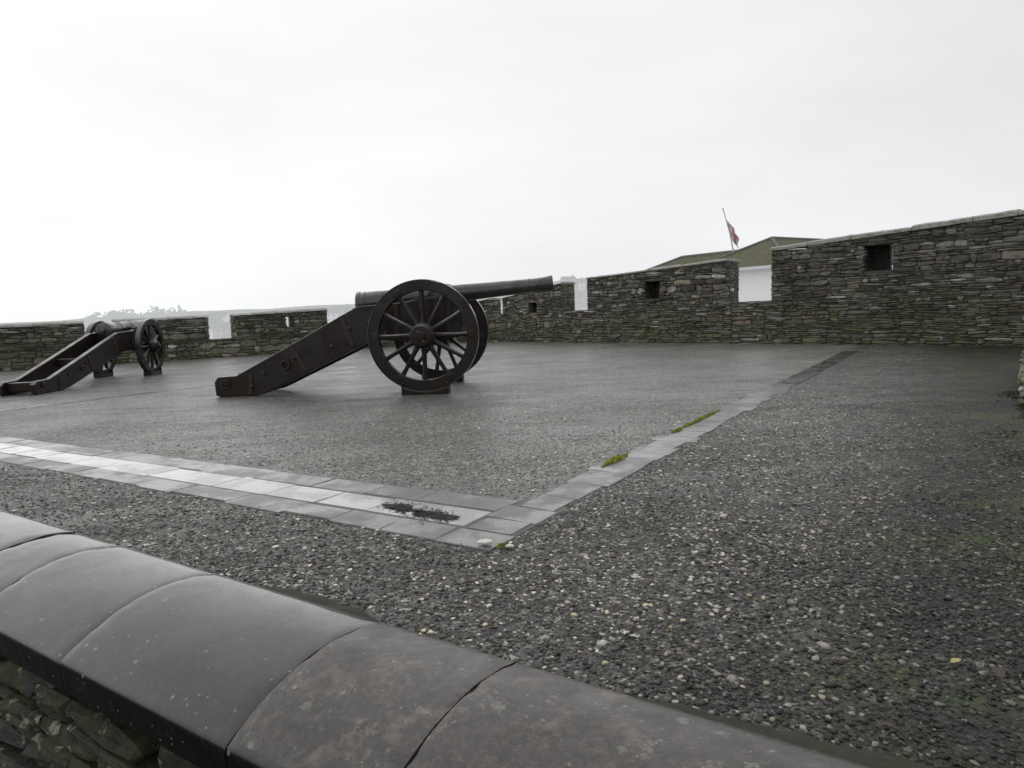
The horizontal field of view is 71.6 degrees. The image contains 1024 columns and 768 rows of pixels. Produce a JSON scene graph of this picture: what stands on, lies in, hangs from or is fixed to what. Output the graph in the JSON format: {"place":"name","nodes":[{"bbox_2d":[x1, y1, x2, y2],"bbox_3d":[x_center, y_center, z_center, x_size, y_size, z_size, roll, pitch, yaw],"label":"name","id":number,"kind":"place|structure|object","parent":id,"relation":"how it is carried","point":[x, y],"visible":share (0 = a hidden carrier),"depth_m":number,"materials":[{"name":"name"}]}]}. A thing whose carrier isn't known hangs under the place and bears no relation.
{"place":"outdoors","nodes":[
{"label":"outdoors","id":0,"kind":"place"},
{"bbox_2d":[191,312,214,317],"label":"hillside house","id":1,"kind":"structure","parent":0,"point":[209,315],"depth_m":405.81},
{"bbox_2d":[208,315,224,332],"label":"hillside house","id":2,"kind":"structure","parent":0,"point":[217,319],"depth_m":383.68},
{"bbox_2d":[212,310,229,322],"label":"hillside house","id":3,"kind":"structure","parent":0,"point":[224,316],"depth_m":417.59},
{"bbox_2d":[0,279,587,338],"bbox_3d":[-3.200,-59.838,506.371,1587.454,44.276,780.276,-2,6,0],"label":"hills","id":4,"kind":"structure","parent":0,"point":[582,307],"depth_m":524.37,"materials":[{"name":"grey"}]},
{"bbox_2d":[83,312,121,332],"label":"hazy tree","id":5,"kind":"object","parent":4,"relation":"on","point":[92,318],"visible":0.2,"depth_m":273.38,"materials":[{"name":"grey plant"}]},
{"bbox_2d":[102,309,123,317],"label":"hazy tree","id":6,"kind":"object","parent":4,"relation":"on","point":[113,311],"visible":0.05,"depth_m":287.14,"materials":[{"name":"grey plant"}]},
{"bbox_2d":[118,309,151,318],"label":"hazy tree","id":7,"kind":"object","parent":4,"relation":"on","point":[131,314],"visible":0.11,"depth_m":278.75,"materials":[{"name":"grey plant"}]},
{"bbox_2d":[146,306,174,317],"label":"hazy tree","id":8,"kind":"object","parent":4,"relation":"on","point":[158,312],"visible":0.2,"depth_m":295.38,"materials":[{"name":"grey plant"}]},
{"bbox_2d":[155,305,190,319],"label":"hazy tree","id":9,"kind":"object","parent":4,"relation":"on","point":[182,313],"visible":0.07,"depth_m":293.98,"materials":[{"name":"grey plant"}]},
{"bbox_2d":[208,324,212,338],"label":"hillside house","id":10,"kind":"structure","parent":4,"relation":"on","point":[210,330],"depth_m":343.20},
{"bbox_2d":[213,321,230,338],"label":"hillside house","id":11,"kind":"structure","parent":4,"relation":"on","point":[222,330],"depth_m":357.56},
{"bbox_2d":[327,307,337,322],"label":"hillside house","id":12,"kind":"structure","parent":4,"relation":"on","point":[332,314],"depth_m":421.44,"materials":[{"name":"white"}]},
{"bbox_2d":[331,304,351,316],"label":"hillside house","id":13,"kind":"structure","parent":4,"relation":"on","point":[341,309],"depth_m":437.57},
{"bbox_2d":[560,275,575,281],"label":"hillside house","id":14,"kind":"structure","parent":4,"relation":"on","point":[565,278],"depth_m":511.81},
{"bbox_2d":[561,279,578,291],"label":"hillside house","id":15,"kind":"structure","parent":4,"relation":"on","point":[576,286],"depth_m":481.63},
{"bbox_2d":[569,277,584,289],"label":"hillside house","id":16,"kind":"structure","parent":4,"relation":"on","point":[581,280],"depth_m":489.98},
{"bbox_2d":[574,290,583,305],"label":"hillside house","id":17,"kind":"structure","parent":4,"relation":"on","point":[579,295],"depth_m":421.78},
{"bbox_2d":[0,342,1023,767],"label":"terrace ground","id":18,"kind":"structure","parent":0,"point":[518,378],"depth_m":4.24,"materials":[{"name":"grey gravel"}]},
{"bbox_2d":[0,318,164,395],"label":"field cannon","id":19,"kind":"object","parent":18,"relation":"on","point":[82,357],"visible":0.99,"depth_m":12.70,"materials":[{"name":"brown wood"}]},
{"bbox_2d":[93,370,113,377],"bbox_3d":[-8.031,-0.204,13.956,0.154,0.114,0.454,-2,6,-2],"label":"wheel block","id":20,"kind":"object","parent":18,"relation":"on","point":[100,374],"depth_m":13.74,"materials":[{"name":"brown wood"}]},
{"bbox_2d":[143,368,161,375],"bbox_3d":[-7.077,-0.243,13.989,0.154,0.114,0.454,-2,6,-2],"label":"wheel block","id":21,"kind":"object","parent":18,"relation":"on","point":[151,372],"depth_m":13.77,"materials":[{"name":"brown wood"}]},
{"bbox_2d":[0,361,403,410],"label":"paving strip","id":22,"kind":"object","parent":18,"relation":"on","point":[152,392],"visible":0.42,"depth_m":10.05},
{"bbox_2d":[0,308,466,370],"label":"parapet wall","id":23,"kind":"structure","parent":18,"relation":"on","point":[25,346],"depth_m":19.29,"materials":[{"name":"stone"}]},
{"bbox_2d":[0,443,491,526],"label":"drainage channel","id":24,"kind":"object","parent":18,"relation":"on","point":[308,494],"visible":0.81,"depth_m":4.28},
{"bbox_2d":[376,500,459,522],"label":"leaf litter","id":25,"kind":"object","parent":24,"relation":"on","point":[435,514],"visible":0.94,"depth_m":3.55,"materials":[{"name":"black plant"}]},
{"bbox_2d":[412,505,423,510],"bbox_3d":[-0.475,0.627,3.594,0.060,0.025,0.047,-2,6,0],"label":"pebble","id":26,"kind":"object","parent":25,"relation":"on","point":[417,507],"visible":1,"depth_m":3.58,"materials":[{"name":"stone"}]},
{"bbox_2d":[0,437,519,550],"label":"paving strip","id":27,"kind":"object","parent":18,"relation":"on","point":[469,538],"visible":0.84,"depth_m":4.08,"materials":[{"name":"grey stone"}]},
{"bbox_2d":[477,539,492,543],"bbox_3d":[-0.116,0.674,3.035,0.068,0.017,0.055,-2,6,0],"label":"pebble","id":28,"kind":"object","parent":27,"relation":"on","point":[485,541],"visible":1,"depth_m":3.02,"materials":[{"name":"stone"}]},
{"bbox_2d":[0,436,566,538],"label":"joint bed","id":29,"kind":"object","parent":18,"relation":"on","point":[560,510],"visible":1,"depth_m":3.67,"materials":[{"name":"grey concrete"}]},
{"bbox_2d":[215,275,553,396],"bbox_3d":[-1.678,-0.650,9.570,4.510,1.437,1.974,-2,6,3],"label":"field cannon","id":30,"kind":"object","parent":18,"relation":"on","point":[425,315],"visible":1,"depth_m":9.19,"materials":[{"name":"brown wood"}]},
{"bbox_2d":[401,381,450,394],"bbox_3d":[-1.073,0.045,8.874,0.590,0.147,0.200,-2,6,3],"label":"wheel block","id":31,"kind":"object","parent":18,"relation":"on","point":[444,390],"depth_m":8.79,"materials":[{"name":"brown wood"}]},
{"bbox_2d":[422,373,463,381],"bbox_3d":[-1.001,-0.110,10.334,0.590,0.147,0.200,-2,6,3],"label":"wheel block","id":32,"kind":"object","parent":18,"relation":"on","point":[461,379],"depth_m":10.23,"materials":[{"name":"brown wood"}]},
{"bbox_2d":[497,543,506,547],"bbox_3d":[-0.044,0.679,3.008,0.034,0.014,0.062,0,6,20],"label":"moss tuft","id":33,"kind":"object","parent":18,"relation":"on","point":[501,545],"visible":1,"depth_m":3.00,"materials":[{"name":"green plant"}]},
{"bbox_2d":[505,544,513,547],"bbox_3d":[-0.009,0.684,2.998,0.038,0.016,0.031,-2,6,0],"label":"pebble","id":34,"kind":"object","parent":18,"relation":"on","point":[509,546],"visible":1,"depth_m":2.99,"materials":[{"name":"stone"}]},
{"bbox_2d":[467,351,857,534],"bbox_3d":[3.092,0.045,8.202,0.358,0.037,11.903,2,7,32],"label":"paving strip","id":35,"kind":"object","parent":18,"relation":"on","point":[510,520],"visible":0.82,"depth_m":4.45,"materials":[{"name":"grey stone"}]},
{"bbox_2d":[601,454,628,466],"bbox_3d":[0.669,0.481,4.591,0.094,0.026,0.407,3,8,39],"label":"moss tuft","id":36,"kind":"object","parent":35,"relation":"on","point":[613,459],"visible":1,"depth_m":4.58,"materials":[{"name":"green plant"}]},
{"bbox_2d":[671,409,720,432],"bbox_3d":[1.578,0.298,6.029,0.051,0.022,1.301,2,7,32],"label":"moss tuft","id":37,"kind":"object","parent":35,"relation":"on","point":[691,422],"visible":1,"depth_m":5.94,"materials":[{"name":"green plant"}]},
{"bbox_2d":[478,209,1023,345],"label":"parapet wall","id":38,"kind":"structure","parent":18,"relation":"on","point":[958,281],"depth_m":15.27,"materials":[{"name":"stone"}]},
{"bbox_2d":[877,719,898,728],"bbox_3d":[0.872,0.788,1.643,0.019,0.004,0.052,-7,8,-39],"label":"fallen leaf","id":39,"kind":"object","parent":18,"relation":"on","point":[891,724],"visible":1,"depth_m":1.64,"materials":[{"name":"brown plant"}]},
{"bbox_2d":[949,658,960,662],"bbox_3d":[1.194,0.747,1.916,0.055,0.004,0.020,-5,6,-23],"label":"fallen leaf","id":40,"kind":"object","parent":18,"relation":"on","point":[952,660],"visible":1,"depth_m":1.92,"materials":[{"name":"yellow plant"}]},
{"bbox_2d":[889,391,1023,718],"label":"verge moss","id":41,"kind":"object","parent":18,"relation":"on","point":[1015,431],"visible":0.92,"depth_m":4.16,"materials":[{"name":"green plant"}]},
{"bbox_2d":[992,666,1004,681],"bbox_3d":[1.261,0.749,1.838,0.030,0.007,0.083,0,6,21],"label":"fallen leaf","id":42,"kind":"object","parent":18,"relation":"on","point":[998,672],"visible":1,"depth_m":1.84,"materials":[{"name":"brown plant"}]},
{"bbox_2d":[1017,351,1023,405],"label":"mossy stone stub","id":43,"kind":"object","parent":18,"relation":"on","point":[1020,381],"visible":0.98,"depth_m":6.97,"materials":[{"name":"grey stone"}]},
{"bbox_2d":[0,0,1023,322],"label":"sky","id":44,"kind":"structure","parent":0,"point":[193,155],"materials":[{"name":"white"}]},
{"label":"path","id":45,"kind":"structure","parent":0,"visible":0},
{"bbox_2d":[0,510,931,767],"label":"coping parapet","id":46,"kind":"structure","parent":45,"relation":"on","point":[113,655],"depth_m":1.24,"materials":[{"name":"stone"}]},
{"label":"ground","id":47,"kind":"structure","parent":0,"visible":0},
{"bbox_2d":[646,249,737,269],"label":"long roof building","id":48,"kind":"structure","parent":47,"relation":"on","point":[690,259],"depth_m":38.43,"materials":[{"name":"stone"}]},
{"bbox_2d":[722,208,733,250],"bbox_3d":[10.234,-6.789,33.367,1.183,2.831,0.098,-7,8,-40],"label":"flagpole","id":49,"kind":"object","parent":48,"relation":"on","point":[728,230],"visible":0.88,"depth_m":33.29,"materials":[{"name":"white metal"}]},
{"bbox_2d":[727,221,739,248],"bbox_3d":[10.377,-6.993,33.264,0.748,1.353,0.402,-2,6,0],"label":"flag","id":50,"kind":"object","parent":49,"relation":"hanging from","point":[735,238],"visible":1,"depth_m":33.23,"materials":[{"name":"fabric"}]},
{"bbox_2d":[713,236,892,301],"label":"white building","id":51,"kind":"structure","parent":47,"relation":"on","point":[755,274],"depth_m":30.16,"materials":[{"name":"paint"}]}
]}

